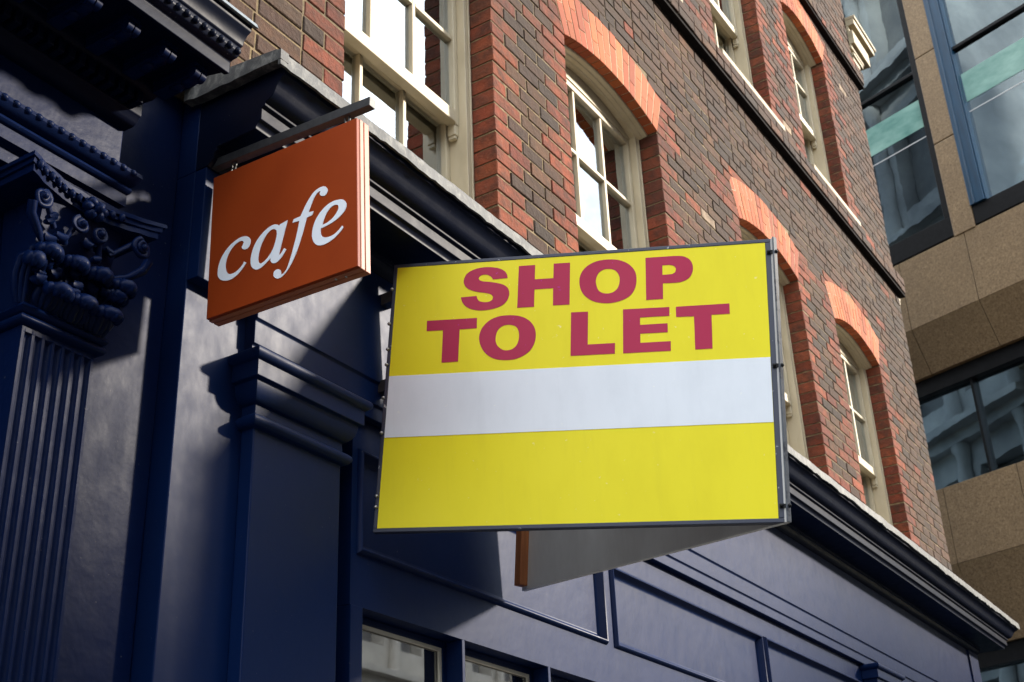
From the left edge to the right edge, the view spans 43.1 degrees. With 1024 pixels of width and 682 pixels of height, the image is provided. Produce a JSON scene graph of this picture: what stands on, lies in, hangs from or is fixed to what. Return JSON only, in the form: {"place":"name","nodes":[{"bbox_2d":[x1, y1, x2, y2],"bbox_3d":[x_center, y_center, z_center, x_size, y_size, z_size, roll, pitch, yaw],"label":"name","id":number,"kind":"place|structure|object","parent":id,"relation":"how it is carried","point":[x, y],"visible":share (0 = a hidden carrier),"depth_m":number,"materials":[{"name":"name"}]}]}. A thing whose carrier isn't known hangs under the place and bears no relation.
{"place":"outdoors","nodes":[
{"label":"outdoors","id":0,"kind":"place"},
{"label":"pavement","id":1,"kind":"structure","parent":0,"visible":0},
{"bbox_2d":[174,0,951,571],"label":"brick building","id":2,"kind":"structure","parent":1,"relation":"on","point":[556,126],"depth_m":7.79,"materials":[{"name":"brick"}]},
{"bbox_2d":[0,0,257,681],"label":"shopfront","id":3,"kind":"object","parent":2,"relation":"attached to","point":[91,111],"visible":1,"depth_m":3.23,"materials":[{"name":"blue paint"}]},
{"bbox_2d":[342,0,474,199],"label":"sash window","id":4,"kind":"structure","parent":2,"relation":"in","point":[412,57],"depth_m":5.48,"materials":[{"name":"beige paint"}]},
{"bbox_2d":[129,49,1019,681],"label":"shopfront","id":5,"kind":"object","parent":2,"relation":"attached to","point":[267,555],"visible":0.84,"depth_m":4.09,"materials":[{"name":"blue paint"}]},
{"bbox_2d":[212,96,375,171],"bbox_3d":[-0.641,-0.555,3.647,0.632,0.098,0.026,-18,-30,28],"label":"sign bracket","id":6,"kind":"object","parent":5,"relation":"attached to","point":[313,126],"visible":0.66,"depth_m":3.62,"materials":[{"name":"black metal"}]},
{"bbox_2d":[206,118,370,325],"bbox_3d":[-0.610,-0.319,3.514,0.543,0.483,0.051,-18,-30,28],"label":"hanging sign","id":7,"kind":"object","parent":6,"relation":"hanging from","point":[290,223],"visible":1,"depth_m":3.47,"materials":[{"name":"orange paint"}]},
{"bbox_2d":[335,604,571,681],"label":"shop window","id":8,"kind":"structure","parent":5,"relation":"in","point":[367,650],"depth_m":4.13,"materials":[{"name":"glass"}]},
{"bbox_2d":[373,237,791,591],"bbox_3d":[0.299,0.211,4.184,1.288,1.021,0.876,-18,-30,28],"label":"to let board","id":9,"kind":"object","parent":5,"relation":"attached to","point":[569,416],"visible":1,"depth_m":4.01,"materials":[{"name":"yellow plastic"}]},
{"bbox_2d":[564,44,648,251],"bbox_3d":[0.432,-0.544,6.564,0.204,1.917,1.025,-18,-30,28],"label":"sash window","id":10,"kind":"structure","parent":2,"relation":"in","point":[605,135],"depth_m":6.93,"materials":[{"name":"beige paint"}]},
{"bbox_2d":[710,0,784,130],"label":"sash window","id":11,"kind":"structure","parent":2,"relation":"in","point":[727,17],"depth_m":9.79,"materials":[{"name":"beige paint"}]},
{"bbox_2d":[740,225,808,459],"bbox_3d":[1.587,0.215,8.185,0.204,1.917,0.996,-18,-30,28],"label":"sash window","id":12,"kind":"structure","parent":2,"relation":"in","point":[796,439],"depth_m":8.53,"materials":[{"name":"beige paint"}]},
{"bbox_2d":[782,10,860,225],"bbox_3d":[2.421,-1.902,10.770,0.332,1.837,1.060,-18,-30,28],"label":"sash window","id":13,"kind":"structure","parent":2,"relation":"in","point":[801,60],"depth_m":11.19,"materials":[{"name":"beige paint"}]},
{"bbox_2d":[835,323,892,525],"bbox_3d":[2.508,0.817,9.481,0.204,1.927,0.997,-18,-30,28],"label":"sash window","id":14,"kind":"structure","parent":2,"relation":"in","point":[855,364],"depth_m":9.88,"materials":[{"name":"beige paint"}]},
{"bbox_3d":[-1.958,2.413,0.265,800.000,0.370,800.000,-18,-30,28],"label":"road","id":15,"kind":"structure","parent":0,"visible":0},
{"bbox_2d":[841,0,1023,681],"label":"office building","id":16,"kind":"structure","parent":15,"relation":"on","point":[941,94],"depth_m":14.93,"materials":[{"name":"brown stone"}]},
{"bbox_2d":[841,0,953,266],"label":"window","id":17,"kind":"structure","parent":16,"relation":"in","point":[915,212],"depth_m":16.06,"materials":[{"name":"clear glass"}]},
{"bbox_2d":[915,339,1023,489],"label":"window","id":18,"kind":"structure","parent":16,"relation":"in","point":[972,412],"depth_m":14.57,"materials":[{"name":"glass"}]},
{"bbox_2d":[923,0,1023,224],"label":"window","id":19,"kind":"structure","parent":16,"relation":"in","point":[978,45],"depth_m":15.16,"materials":[{"name":"clear glass"}]},
{"bbox_2d":[977,638,1023,681],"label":"window","id":20,"kind":"structure","parent":16,"relation":"in","point":[1007,664],"depth_m":13.51,"materials":[{"name":"black metal"}]}
]}

